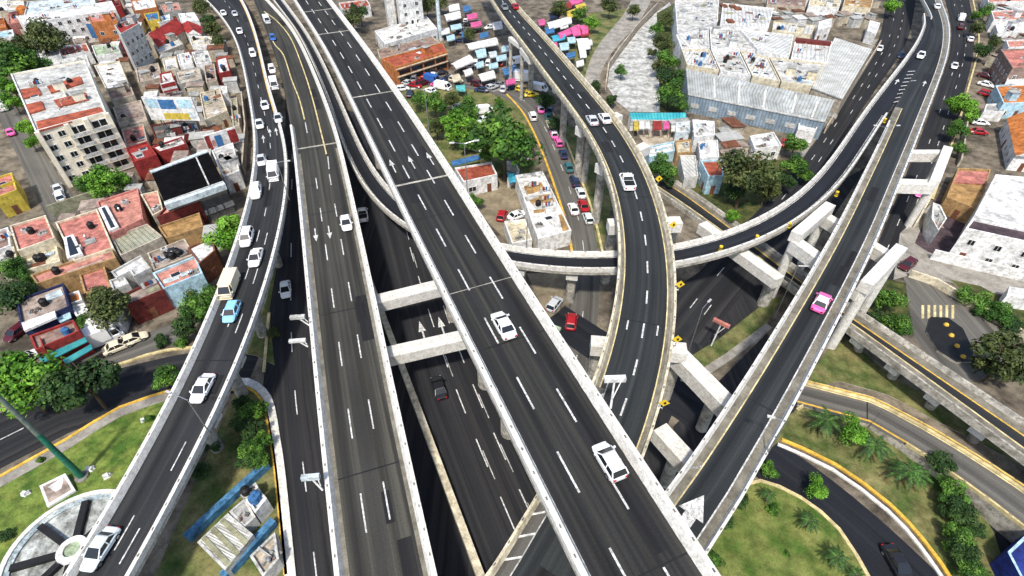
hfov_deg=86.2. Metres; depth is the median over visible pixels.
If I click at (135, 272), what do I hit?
house
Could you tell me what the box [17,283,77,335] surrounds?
house
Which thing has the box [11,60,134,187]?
apartment block
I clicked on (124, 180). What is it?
tree
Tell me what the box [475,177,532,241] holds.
verge
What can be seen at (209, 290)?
tree
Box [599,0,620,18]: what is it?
tree
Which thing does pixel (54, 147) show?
window
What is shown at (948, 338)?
planter island
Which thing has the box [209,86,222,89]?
shed
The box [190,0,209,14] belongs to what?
tree
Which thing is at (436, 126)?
tree
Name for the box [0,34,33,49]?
tree
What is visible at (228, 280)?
van
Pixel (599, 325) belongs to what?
pavement
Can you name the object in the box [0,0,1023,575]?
ground
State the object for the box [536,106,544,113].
taxi
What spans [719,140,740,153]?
shed
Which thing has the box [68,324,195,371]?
street
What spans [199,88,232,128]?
house
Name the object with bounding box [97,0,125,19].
house
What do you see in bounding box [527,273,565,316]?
pavement
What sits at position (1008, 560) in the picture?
house
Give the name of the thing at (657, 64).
tree
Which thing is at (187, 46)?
dirt yard
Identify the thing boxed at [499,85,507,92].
sedan
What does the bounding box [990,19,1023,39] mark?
house
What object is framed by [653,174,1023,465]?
viaduct
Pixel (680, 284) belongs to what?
warning sign
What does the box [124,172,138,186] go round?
shed
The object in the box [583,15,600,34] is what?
tree
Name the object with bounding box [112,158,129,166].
window
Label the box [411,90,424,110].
tree
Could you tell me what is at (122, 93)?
house
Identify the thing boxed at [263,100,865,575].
road
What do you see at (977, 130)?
sedan
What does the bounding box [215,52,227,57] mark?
shed
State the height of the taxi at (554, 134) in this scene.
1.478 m
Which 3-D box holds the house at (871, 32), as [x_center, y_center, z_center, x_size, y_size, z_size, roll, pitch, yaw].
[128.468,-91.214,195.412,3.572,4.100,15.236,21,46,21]
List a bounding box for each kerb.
[0,389,170,476]
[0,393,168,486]
[114,346,191,365]
[231,386,286,575]
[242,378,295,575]
[262,312,270,372]
[506,94,572,250]
[552,112,603,250]
[680,324,772,381]
[750,479,869,575]
[777,443,942,575]
[781,438,951,575]
[797,39,876,156]
[931,0,979,199]
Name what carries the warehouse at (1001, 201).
on the ground at (984, 152)
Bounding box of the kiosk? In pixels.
[922,203,946,245]
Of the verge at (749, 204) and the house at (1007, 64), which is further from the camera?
the house at (1007, 64)
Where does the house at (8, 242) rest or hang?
on the ground at (984, 152)
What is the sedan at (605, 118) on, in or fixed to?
on the bridge at (638, 348)
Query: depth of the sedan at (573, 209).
114.38 m
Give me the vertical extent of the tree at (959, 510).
3.733 m
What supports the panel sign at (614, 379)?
on the viaduct at (558, 420)
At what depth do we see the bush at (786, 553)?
63.57 m
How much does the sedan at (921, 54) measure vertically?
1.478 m
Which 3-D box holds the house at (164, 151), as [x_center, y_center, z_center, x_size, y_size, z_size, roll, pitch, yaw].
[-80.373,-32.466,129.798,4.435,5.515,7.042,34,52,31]
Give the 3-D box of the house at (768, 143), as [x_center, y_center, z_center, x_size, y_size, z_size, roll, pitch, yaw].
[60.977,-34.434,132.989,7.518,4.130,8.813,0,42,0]
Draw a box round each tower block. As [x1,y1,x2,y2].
[384,0,396,26]
[395,0,423,24]
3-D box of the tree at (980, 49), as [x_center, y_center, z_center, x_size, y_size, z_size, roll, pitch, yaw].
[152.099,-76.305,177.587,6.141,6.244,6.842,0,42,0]
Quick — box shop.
[29,320,95,367]
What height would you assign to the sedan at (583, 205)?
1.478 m
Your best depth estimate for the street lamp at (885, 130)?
107.64 m
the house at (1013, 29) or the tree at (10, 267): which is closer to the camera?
the tree at (10, 267)
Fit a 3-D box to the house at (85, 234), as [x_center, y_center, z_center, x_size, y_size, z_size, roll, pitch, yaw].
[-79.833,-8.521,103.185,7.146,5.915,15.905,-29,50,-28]
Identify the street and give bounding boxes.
[0,90,79,221]
[0,353,258,467]
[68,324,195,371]
[424,75,599,372]
[675,0,914,346]
[829,0,973,339]
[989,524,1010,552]
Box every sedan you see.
[4,127,16,136]
[25,349,38,358]
[50,183,64,191]
[79,525,120,572]
[101,338,134,355]
[120,331,148,348]
[189,373,215,402]
[231,10,237,16]
[236,27,242,33]
[246,247,263,266]
[254,118,264,128]
[255,153,266,165]
[260,100,269,109]
[273,112,282,122]
[279,280,291,298]
[340,214,352,230]
[401,79,411,84]
[406,90,413,96]
[407,81,421,88]
[423,86,435,93]
[430,375,447,400]
[434,69,448,74]
[441,74,450,80]
[454,37,466,42]
[461,21,469,26]
[474,86,488,92]
[477,115,485,122]
[484,24,492,29]
[485,83,498,89]
[491,311,516,340]
[492,81,505,86]
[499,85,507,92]
[501,3,508,10]
[506,84,517,90]
[506,209,524,219]
[511,3,518,9]
[523,91,538,97]
[543,113,551,120]
[546,107,553,114]
[558,149,567,158]
[563,162,573,172]
[567,203,579,215]
[575,187,586,198]
[577,199,588,211]
[585,115,598,125]
[598,113,611,123]
[877,45,883,51]
[880,543,913,575]
[897,51,904,58]
[916,50,925,58]
[933,3,940,8]
[950,62,958,68]
[967,36,974,41]
[970,127,988,135]
[972,118,989,126]
[977,71,991,79]
[977,80,994,88]
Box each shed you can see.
[57,213,76,220]
[65,37,74,44]
[73,35,89,45]
[75,40,90,50]
[78,197,104,213]
[81,208,101,215]
[84,305,132,332]
[98,61,114,64]
[100,38,111,43]
[110,41,122,52]
[118,57,133,71]
[120,0,125,7]
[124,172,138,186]
[124,183,146,193]
[125,3,134,13]
[138,18,147,31]
[139,22,145,34]
[143,90,158,96]
[145,168,158,190]
[146,84,162,94]
[150,149,235,221]
[152,138,163,145]
[159,52,173,65]
[159,93,170,96]
[164,135,188,148]
[170,150,189,162]
[171,91,184,96]
[174,50,184,63]
[185,49,195,65]
[185,81,206,92]
[188,91,201,105]
[188,130,213,150]
[196,106,205,124]
[197,140,214,158]
[197,149,215,165]
[202,224,221,249]
[203,125,222,131]
[206,44,225,60]
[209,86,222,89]
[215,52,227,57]
[217,54,235,67]
[222,76,240,93]
[234,133,247,152]
[667,117,690,134]
[681,69,833,139]
[714,130,744,148]
[716,126,732,132]
[719,117,746,135]
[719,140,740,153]
[719,147,751,166]
[736,140,749,151]
[769,17,782,28]
[771,12,780,16]
[776,7,786,14]
[780,15,789,22]
[781,11,794,22]
[790,9,804,14]
[790,14,807,23]
[803,12,816,18]
[806,17,821,27]
[809,38,871,123]
[814,12,828,16]
[823,14,836,27]
[833,14,845,26]
[837,10,853,23]
[846,15,862,27]
[860,16,877,28]
[866,12,876,18]
[871,0,880,8]
[984,54,997,67]
[993,4,1007,10]
[994,7,1008,10]
[994,38,1014,51]
[1003,6,1016,9]
[1015,33,1023,39]
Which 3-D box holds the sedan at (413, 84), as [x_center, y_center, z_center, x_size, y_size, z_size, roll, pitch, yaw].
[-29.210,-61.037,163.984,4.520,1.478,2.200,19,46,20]
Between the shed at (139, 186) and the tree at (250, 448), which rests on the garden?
the tree at (250, 448)
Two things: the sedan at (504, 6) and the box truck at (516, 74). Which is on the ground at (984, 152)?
the box truck at (516, 74)
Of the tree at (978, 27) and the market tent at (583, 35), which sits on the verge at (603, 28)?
the market tent at (583, 35)
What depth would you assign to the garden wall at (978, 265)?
100.87 m
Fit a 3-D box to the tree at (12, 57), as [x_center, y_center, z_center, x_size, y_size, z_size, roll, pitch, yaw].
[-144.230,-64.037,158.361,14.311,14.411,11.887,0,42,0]
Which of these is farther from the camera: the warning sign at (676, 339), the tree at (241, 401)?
the tree at (241, 401)
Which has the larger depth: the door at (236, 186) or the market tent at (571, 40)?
the market tent at (571, 40)
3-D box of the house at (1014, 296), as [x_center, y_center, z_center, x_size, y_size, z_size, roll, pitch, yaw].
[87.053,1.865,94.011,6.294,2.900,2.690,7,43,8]
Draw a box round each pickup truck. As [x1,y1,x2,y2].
[357,207,368,222]
[619,173,636,190]
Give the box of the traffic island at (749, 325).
[693,297,781,366]
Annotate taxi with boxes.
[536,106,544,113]
[549,130,558,138]
[810,292,832,313]
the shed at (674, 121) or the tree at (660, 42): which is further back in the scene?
the tree at (660, 42)
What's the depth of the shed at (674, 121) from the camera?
140.61 m
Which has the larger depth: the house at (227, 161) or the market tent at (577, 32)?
the market tent at (577, 32)
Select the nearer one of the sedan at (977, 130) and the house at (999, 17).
the sedan at (977, 130)
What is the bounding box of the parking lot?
[904,276,1017,380]
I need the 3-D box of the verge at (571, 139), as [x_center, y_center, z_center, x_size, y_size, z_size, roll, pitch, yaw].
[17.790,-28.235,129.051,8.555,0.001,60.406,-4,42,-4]
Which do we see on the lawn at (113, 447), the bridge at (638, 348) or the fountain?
the fountain
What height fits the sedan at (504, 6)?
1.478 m
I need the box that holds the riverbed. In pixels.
[607,3,670,111]
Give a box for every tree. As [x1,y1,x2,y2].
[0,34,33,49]
[0,41,39,76]
[0,75,21,103]
[0,92,23,113]
[0,256,30,278]
[0,275,38,315]
[0,349,65,418]
[14,119,34,137]
[16,274,36,287]
[20,52,52,69]
[22,16,71,54]
[22,135,41,151]
[31,356,121,413]
[47,360,70,387]
[71,174,95,192]
[73,313,88,328]
[82,163,123,198]
[83,285,131,329]
[111,172,132,192]
[151,362,179,389]
[170,312,205,338]
[177,288,212,318]
[189,460,210,481]
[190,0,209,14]
[199,14,215,22]
[199,283,216,297]
[200,213,240,252]
[202,20,222,35]
[203,440,221,453]
[209,31,226,45]
[228,416,256,432]
[231,394,250,409]
[233,399,262,426]
[233,454,254,468]
[237,434,269,461]
[239,419,264,443]
[245,451,269,470]
[255,429,273,446]
[256,400,268,417]
[342,6,362,28]
[348,4,367,26]
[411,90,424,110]
[418,90,447,117]
[422,0,435,16]
[425,116,444,139]
[433,0,448,14]
[439,107,479,148]
[441,91,459,110]
[457,131,474,154]
[458,94,480,116]
[463,28,475,42]
[464,103,546,181]
[469,193,484,205]
[475,147,493,161]
[494,96,502,105]
[517,132,536,157]
[535,91,555,108]
[547,115,568,133]
[549,0,568,18]
[571,6,587,23]
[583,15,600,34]
[591,80,600,91]
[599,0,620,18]
[606,94,616,107]
[614,64,627,79]
[627,4,640,18]
[646,48,656,56]
[648,20,664,34]
[648,151,678,182]
[649,58,665,72]
[651,32,674,50]
[655,65,685,83]
[655,78,684,110]
[657,11,673,31]
[657,49,680,67]
[661,173,676,187]
[666,93,688,112]
[669,68,684,89]
[674,97,691,112]
[716,148,782,209]
[723,182,747,203]
[725,210,740,221]
[751,180,782,205]
[757,486,776,504]
[770,170,797,188]
[779,152,808,174]
[783,133,808,158]
[795,167,814,184]
[795,509,821,533]
[803,472,829,499]
[805,404,842,438]
[818,543,851,573]
[836,410,869,445]
[845,565,864,575]
[856,433,896,462]
[868,307,892,327]
[873,289,909,310]
[879,312,913,335]
[882,457,934,492]
[883,0,902,18]
[919,468,931,486]
[925,449,958,474]
[935,473,956,489]
[936,478,971,503]
[937,503,963,521]
[941,521,978,545]
[941,539,963,553]
[943,97,960,116]
[944,494,980,526]
[945,92,978,119]
[946,119,971,142]
[947,534,983,563]
[950,140,971,157]
[957,557,992,575]
[962,107,982,122]
[962,519,986,539]
[968,20,985,36]
[969,328,1023,385]
[970,10,983,22]
[970,355,999,374]
[973,42,993,61]
[979,2,994,19]
[988,34,1001,46]
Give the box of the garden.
[153,393,282,575]
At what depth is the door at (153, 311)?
91.88 m
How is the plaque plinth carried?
on the lawn at (113, 447)
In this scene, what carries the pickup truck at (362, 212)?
on the road at (449, 550)
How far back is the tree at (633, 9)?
208.45 m
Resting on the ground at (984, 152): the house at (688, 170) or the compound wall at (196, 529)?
the house at (688, 170)
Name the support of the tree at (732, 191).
on the verge at (749, 204)
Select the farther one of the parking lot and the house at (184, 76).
the house at (184, 76)
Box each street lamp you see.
[165,390,210,434]
[263,160,290,199]
[411,86,437,133]
[449,139,478,191]
[518,212,527,247]
[688,299,711,350]
[767,415,786,452]
[773,265,812,319]
[873,125,900,142]
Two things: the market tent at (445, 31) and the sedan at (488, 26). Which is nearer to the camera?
the market tent at (445, 31)
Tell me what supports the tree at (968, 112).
on the ground at (984, 152)
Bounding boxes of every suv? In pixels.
[52,190,66,201]
[238,225,254,247]
[249,48,256,56]
[249,181,262,199]
[268,63,275,73]
[411,74,417,80]
[416,78,429,85]
[448,75,462,83]
[470,79,485,86]
[485,59,491,66]
[528,111,536,120]
[569,175,580,187]
[957,23,963,29]
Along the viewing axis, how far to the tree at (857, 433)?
72.02 m
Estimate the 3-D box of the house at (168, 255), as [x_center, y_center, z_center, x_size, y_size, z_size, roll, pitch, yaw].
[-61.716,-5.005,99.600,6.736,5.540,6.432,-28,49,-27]
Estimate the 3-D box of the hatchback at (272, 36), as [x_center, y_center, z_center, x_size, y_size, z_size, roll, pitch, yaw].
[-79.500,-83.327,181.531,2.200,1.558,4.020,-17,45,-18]
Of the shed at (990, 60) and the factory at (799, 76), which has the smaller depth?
the factory at (799, 76)
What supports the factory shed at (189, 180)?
on the ground at (984, 152)
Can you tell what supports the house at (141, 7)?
on the ground at (984, 152)
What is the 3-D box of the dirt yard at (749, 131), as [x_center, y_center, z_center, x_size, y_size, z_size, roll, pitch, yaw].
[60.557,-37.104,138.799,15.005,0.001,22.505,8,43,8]
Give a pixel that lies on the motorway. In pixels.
(495, 489)
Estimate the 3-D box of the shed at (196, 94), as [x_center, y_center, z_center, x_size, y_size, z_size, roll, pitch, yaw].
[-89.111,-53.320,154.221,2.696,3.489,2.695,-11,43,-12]
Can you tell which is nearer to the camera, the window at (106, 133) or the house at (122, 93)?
the window at (106, 133)
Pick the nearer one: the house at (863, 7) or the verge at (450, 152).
the verge at (450, 152)
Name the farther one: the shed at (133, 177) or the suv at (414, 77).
the suv at (414, 77)
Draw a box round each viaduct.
[254,0,465,575]
[293,0,720,575]
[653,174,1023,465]
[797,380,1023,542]
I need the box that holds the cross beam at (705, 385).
[670,350,731,432]
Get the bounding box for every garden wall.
[46,191,95,217]
[240,91,248,174]
[605,3,657,89]
[824,40,881,132]
[908,270,1023,340]
[912,190,934,227]
[929,249,1023,281]
[957,115,968,166]
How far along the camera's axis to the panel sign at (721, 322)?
84.58 m
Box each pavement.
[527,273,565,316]
[597,318,602,328]
[893,205,1023,294]
[915,200,963,252]
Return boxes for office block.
[16,1,121,44]
[949,218,1023,269]
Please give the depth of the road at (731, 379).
82.66 m
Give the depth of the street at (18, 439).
78.46 m
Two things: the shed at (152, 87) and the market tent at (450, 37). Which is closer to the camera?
the shed at (152, 87)
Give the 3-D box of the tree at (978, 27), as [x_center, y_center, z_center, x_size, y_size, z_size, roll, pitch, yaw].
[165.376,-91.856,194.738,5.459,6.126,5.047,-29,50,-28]
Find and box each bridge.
[485,0,687,575]
[665,0,949,553]
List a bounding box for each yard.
[140,33,238,186]
[636,131,673,145]
[717,120,782,150]
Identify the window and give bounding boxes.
[42,133,52,141]
[49,144,59,151]
[55,154,65,161]
[56,129,66,136]
[61,164,71,171]
[63,140,73,147]
[67,174,75,181]
[69,150,79,157]
[71,123,88,133]
[75,160,84,167]
[77,135,93,144]
[83,145,99,154]
[89,155,104,164]
[90,117,108,128]
[96,129,114,138]
[101,139,119,148]
[107,149,124,158]
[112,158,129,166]
[468,186,476,192]
[965,239,976,245]
[984,257,993,261]
[991,245,1002,252]
[1010,264,1020,268]
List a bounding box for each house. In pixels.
[0,0,25,23]
[0,16,10,30]
[0,29,14,39]
[0,172,30,217]
[0,227,16,253]
[0,245,20,280]
[7,5,27,35]
[10,215,66,258]
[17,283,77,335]
[19,246,65,278]
[30,247,121,292]
[36,49,62,63]
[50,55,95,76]
[55,209,123,264]
[59,43,95,63]
[69,290,88,307]
[73,303,87,323]
[79,266,112,302]
[86,12,118,43]
[91,43,122,62]
[94,61,129,90]
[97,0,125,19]
[97,188,151,239]
[106,79,137,106]
[109,277,132,292]
[111,224,166,263]
[111,255,153,288]
[113,100,153,137]
[114,14,155,70]
[118,36,127,56]
[121,124,151,146]
[123,277,174,324]
[126,141,161,180]
[130,0,160,24]
[135,63,161,93]
[141,190,164,225]
[144,12,160,30]
[147,18,188,52]
[147,238,192,271]
[150,120,201,145]
[151,137,190,165]
[152,33,185,59]
[153,256,207,307]
[157,201,208,224]
[158,14,171,26]
[158,213,204,245]
[159,71,178,94]
[162,56,180,82]
[174,67,205,95]
[177,52,193,69]
[178,12,200,25]
[180,21,204,42]
[187,241,223,282]
[189,36,213,50]
[192,50,211,77]
[197,513,254,575]
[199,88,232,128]
[204,63,219,90]
[211,143,245,193]
[214,86,230,105]
[216,56,232,85]
[229,498,260,532]
[230,97,242,133]
[240,482,260,498]
[246,489,273,523]
[250,532,283,575]
[339,0,371,17]
[375,16,437,48]
[377,36,439,65]
[451,155,519,195]
[504,219,531,247]
[646,141,674,163]
[673,121,689,142]
[673,139,691,165]
[677,155,697,188]
[689,119,714,151]
[694,140,718,168]
[697,159,723,193]
[747,132,781,161]
[765,0,805,10]
[771,22,814,55]
[795,123,816,142]
[806,0,840,14]
[814,18,831,39]
[840,0,872,15]
[862,20,879,44]
[940,168,990,223]
[979,104,1004,121]
[980,0,1023,10]
[985,9,1023,31]
[986,83,1023,118]
[988,49,1023,84]
[989,535,1023,575]
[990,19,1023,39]
[999,39,1023,51]
[999,112,1023,171]
[999,286,1023,309]
[1004,78,1023,85]
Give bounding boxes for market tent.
[441,27,449,41]
[444,11,460,27]
[446,34,454,44]
[448,3,459,11]
[450,23,461,31]
[451,55,474,72]
[451,73,461,84]
[455,85,465,95]
[462,5,470,14]
[463,68,473,79]
[465,37,498,52]
[466,13,477,20]
[470,21,481,27]
[475,48,486,61]
[476,61,483,70]
[477,70,495,83]
[479,31,488,40]
[488,51,496,58]
[488,62,497,70]
[492,21,502,36]
[496,54,505,61]
[501,45,508,52]
[501,65,516,75]
[506,78,515,86]
[537,19,544,27]
[544,27,554,33]
[547,17,571,37]
[548,12,559,19]
[551,34,564,41]
[557,24,579,41]
[559,42,568,50]
[565,9,575,17]
[566,2,571,9]
[566,37,575,50]
[566,52,574,64]
[568,0,582,9]
[570,25,587,36]
[575,3,586,8]
[576,38,590,56]
[576,60,583,70]
[579,27,588,37]
[579,49,586,57]
[633,121,638,136]
[638,121,644,134]
[644,121,649,136]
[652,120,661,135]
[661,121,668,137]
[669,125,675,139]
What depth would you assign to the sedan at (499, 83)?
163.71 m
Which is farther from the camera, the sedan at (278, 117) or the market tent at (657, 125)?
the market tent at (657, 125)
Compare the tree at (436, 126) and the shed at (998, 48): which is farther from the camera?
the shed at (998, 48)
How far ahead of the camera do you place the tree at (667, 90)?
147.94 m
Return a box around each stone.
[20,490,31,496]
[85,465,95,471]
[102,472,112,479]
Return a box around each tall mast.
[0,395,89,482]
[436,0,443,40]
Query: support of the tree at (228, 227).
on the ground at (984, 152)
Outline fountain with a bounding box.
[0,489,115,575]
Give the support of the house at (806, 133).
on the ground at (984, 152)
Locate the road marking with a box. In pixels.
[922,305,953,317]
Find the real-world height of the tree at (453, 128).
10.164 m
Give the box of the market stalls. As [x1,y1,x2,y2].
[627,113,685,130]
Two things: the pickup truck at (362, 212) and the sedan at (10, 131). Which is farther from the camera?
the sedan at (10, 131)
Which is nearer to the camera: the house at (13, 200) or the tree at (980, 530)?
the tree at (980, 530)
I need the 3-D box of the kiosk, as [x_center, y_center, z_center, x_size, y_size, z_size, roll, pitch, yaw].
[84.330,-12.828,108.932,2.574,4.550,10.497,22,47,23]
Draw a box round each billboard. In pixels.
[141,96,200,132]
[160,80,178,95]
[203,127,239,153]
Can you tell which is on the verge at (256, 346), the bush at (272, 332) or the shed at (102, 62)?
the bush at (272, 332)
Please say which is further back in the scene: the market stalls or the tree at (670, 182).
the market stalls
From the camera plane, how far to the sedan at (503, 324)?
61.76 m
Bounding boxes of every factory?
[671,0,718,48]
[673,27,709,69]
[678,49,718,88]
[709,26,754,52]
[711,49,750,81]
[718,3,773,31]
[740,29,793,58]
[740,51,779,87]
[769,57,825,93]
[789,37,831,63]
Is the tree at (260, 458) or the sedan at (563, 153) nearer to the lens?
the tree at (260, 458)
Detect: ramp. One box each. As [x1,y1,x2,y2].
[63,0,288,575]
[272,0,932,303]
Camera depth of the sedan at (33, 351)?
85.41 m
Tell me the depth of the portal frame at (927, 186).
108.14 m
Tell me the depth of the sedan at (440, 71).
170.86 m
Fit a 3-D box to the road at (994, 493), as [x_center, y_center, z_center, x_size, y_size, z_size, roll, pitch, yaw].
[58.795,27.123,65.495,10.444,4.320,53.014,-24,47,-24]
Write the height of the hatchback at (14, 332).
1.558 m
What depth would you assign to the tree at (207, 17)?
198.80 m
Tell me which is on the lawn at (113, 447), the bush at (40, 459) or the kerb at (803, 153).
the bush at (40, 459)
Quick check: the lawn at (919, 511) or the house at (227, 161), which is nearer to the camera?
the lawn at (919, 511)
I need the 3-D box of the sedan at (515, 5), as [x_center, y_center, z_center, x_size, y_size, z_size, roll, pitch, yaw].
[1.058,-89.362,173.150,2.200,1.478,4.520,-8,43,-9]
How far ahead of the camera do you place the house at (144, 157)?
124.69 m
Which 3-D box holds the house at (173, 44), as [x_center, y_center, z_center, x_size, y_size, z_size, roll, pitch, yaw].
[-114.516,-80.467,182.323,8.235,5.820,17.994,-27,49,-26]
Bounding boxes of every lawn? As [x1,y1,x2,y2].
[0,401,164,563]
[707,482,865,575]
[772,407,1000,575]
[808,335,1022,465]
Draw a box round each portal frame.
[696,221,784,306]
[772,201,907,349]
[857,145,952,226]
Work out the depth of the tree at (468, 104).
143.44 m
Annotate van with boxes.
[215,267,240,299]
[262,14,270,23]
[266,160,279,181]
[268,75,278,89]
[423,72,440,81]
[433,79,451,90]
[475,104,493,114]
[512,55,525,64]
[533,81,547,91]
[957,13,965,21]
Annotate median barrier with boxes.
[372,280,484,575]
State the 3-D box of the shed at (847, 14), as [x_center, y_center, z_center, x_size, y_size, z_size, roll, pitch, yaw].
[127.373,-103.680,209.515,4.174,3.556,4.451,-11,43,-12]
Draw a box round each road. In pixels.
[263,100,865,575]
[274,150,333,575]
[550,306,937,575]
[585,0,650,87]
[673,333,796,476]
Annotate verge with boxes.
[246,268,275,364]
[402,85,532,174]
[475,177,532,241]
[557,114,611,247]
[560,8,626,77]
[657,4,683,111]
[673,146,811,223]
[867,279,910,327]
[950,280,1023,324]
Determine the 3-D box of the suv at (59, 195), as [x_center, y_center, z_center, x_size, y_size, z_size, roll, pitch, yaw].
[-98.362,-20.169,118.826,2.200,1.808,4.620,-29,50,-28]
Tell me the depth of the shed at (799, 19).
202.03 m
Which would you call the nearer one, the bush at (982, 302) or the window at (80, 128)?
the bush at (982, 302)
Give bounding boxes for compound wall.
[183,462,270,542]
[219,518,277,575]
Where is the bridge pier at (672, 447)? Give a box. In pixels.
[650,423,692,488]
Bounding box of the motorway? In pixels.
[370,176,535,572]
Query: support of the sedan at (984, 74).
on the ground at (984, 152)
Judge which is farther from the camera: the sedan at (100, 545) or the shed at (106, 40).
the shed at (106, 40)
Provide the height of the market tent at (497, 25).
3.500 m
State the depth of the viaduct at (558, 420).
59.44 m
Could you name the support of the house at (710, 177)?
on the ground at (984, 152)
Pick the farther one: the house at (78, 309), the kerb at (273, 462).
the house at (78, 309)
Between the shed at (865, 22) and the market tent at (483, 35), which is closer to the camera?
the market tent at (483, 35)
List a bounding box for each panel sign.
[288,338,307,346]
[289,314,308,325]
[300,473,323,490]
[603,375,626,408]
[710,317,729,345]
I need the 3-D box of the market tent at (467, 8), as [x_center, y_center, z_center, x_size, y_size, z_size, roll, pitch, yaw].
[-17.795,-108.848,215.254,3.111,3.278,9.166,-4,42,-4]
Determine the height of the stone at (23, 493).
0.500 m
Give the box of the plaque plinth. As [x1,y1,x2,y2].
[39,474,76,507]
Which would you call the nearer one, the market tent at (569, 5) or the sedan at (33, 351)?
the sedan at (33, 351)
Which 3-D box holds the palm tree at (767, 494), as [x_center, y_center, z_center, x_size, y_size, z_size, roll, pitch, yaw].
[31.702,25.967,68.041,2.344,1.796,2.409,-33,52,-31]
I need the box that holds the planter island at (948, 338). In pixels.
[926,317,972,363]
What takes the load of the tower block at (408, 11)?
on the ground at (984, 152)
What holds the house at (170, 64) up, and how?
on the ground at (984, 152)
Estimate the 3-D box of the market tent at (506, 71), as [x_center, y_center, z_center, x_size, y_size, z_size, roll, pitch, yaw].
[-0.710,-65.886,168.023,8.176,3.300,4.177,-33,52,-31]
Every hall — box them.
[24,0,96,14]
[381,43,448,84]
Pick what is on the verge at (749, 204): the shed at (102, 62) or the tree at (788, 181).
the tree at (788, 181)
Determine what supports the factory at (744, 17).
on the ground at (984, 152)
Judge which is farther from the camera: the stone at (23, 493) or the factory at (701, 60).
the factory at (701, 60)
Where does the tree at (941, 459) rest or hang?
on the lawn at (919, 511)
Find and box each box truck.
[80,324,124,348]
[508,69,527,82]
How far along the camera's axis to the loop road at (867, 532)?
69.84 m
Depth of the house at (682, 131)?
136.05 m
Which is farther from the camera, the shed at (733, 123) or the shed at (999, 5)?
the shed at (999, 5)
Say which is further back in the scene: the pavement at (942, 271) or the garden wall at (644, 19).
the garden wall at (644, 19)
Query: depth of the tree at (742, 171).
108.85 m
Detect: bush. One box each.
[0,528,14,542]
[35,456,45,462]
[142,415,154,422]
[153,333,168,348]
[173,336,188,348]
[266,326,279,337]
[708,550,725,566]
[723,516,734,529]
[737,493,749,509]
[759,459,780,478]
[765,502,779,516]
[783,550,789,556]
[955,285,977,304]
[970,290,1000,315]
[982,301,1021,330]
[999,315,1023,335]
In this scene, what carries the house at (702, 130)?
on the ground at (984, 152)
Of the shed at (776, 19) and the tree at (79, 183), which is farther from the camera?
the shed at (776, 19)
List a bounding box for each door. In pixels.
[11,205,21,214]
[65,352,78,363]
[148,307,159,317]
[211,267,218,278]
[223,119,228,127]
[233,182,239,191]
[487,183,490,191]
[709,186,714,193]
[950,209,959,219]
[1017,163,1023,171]
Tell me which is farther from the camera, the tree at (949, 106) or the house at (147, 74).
the house at (147, 74)
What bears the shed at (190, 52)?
on the dirt yard at (187, 46)
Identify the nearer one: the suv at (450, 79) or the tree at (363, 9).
the suv at (450, 79)
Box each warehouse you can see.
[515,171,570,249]
[956,174,1023,241]
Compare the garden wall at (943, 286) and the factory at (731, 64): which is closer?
the garden wall at (943, 286)
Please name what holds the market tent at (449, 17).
on the ground at (984, 152)
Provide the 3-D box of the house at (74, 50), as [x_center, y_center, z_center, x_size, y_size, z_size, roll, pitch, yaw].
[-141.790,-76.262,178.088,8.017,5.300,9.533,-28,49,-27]
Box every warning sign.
[659,399,669,409]
[669,222,676,231]
[673,335,681,345]
[676,281,684,290]
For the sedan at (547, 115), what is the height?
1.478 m
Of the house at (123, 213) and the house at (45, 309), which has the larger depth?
the house at (123, 213)
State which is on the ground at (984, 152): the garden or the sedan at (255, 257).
the garden
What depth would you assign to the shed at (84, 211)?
109.34 m
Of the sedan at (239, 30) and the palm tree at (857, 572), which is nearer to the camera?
the palm tree at (857, 572)
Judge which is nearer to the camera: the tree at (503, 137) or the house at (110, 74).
the tree at (503, 137)
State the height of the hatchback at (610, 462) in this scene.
1.558 m
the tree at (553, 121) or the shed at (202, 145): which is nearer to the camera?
the shed at (202, 145)
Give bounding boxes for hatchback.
[2,321,24,342]
[221,300,241,322]
[269,33,275,39]
[396,84,409,90]
[496,210,507,221]
[515,85,527,92]
[545,296,562,312]
[554,138,563,146]
[565,313,578,330]
[582,212,593,223]
[592,441,628,482]
[898,256,918,271]
[978,88,991,96]
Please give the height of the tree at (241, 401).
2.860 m
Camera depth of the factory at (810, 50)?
166.64 m
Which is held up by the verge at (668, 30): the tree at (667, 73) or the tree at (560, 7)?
the tree at (667, 73)
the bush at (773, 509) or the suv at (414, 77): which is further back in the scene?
the suv at (414, 77)

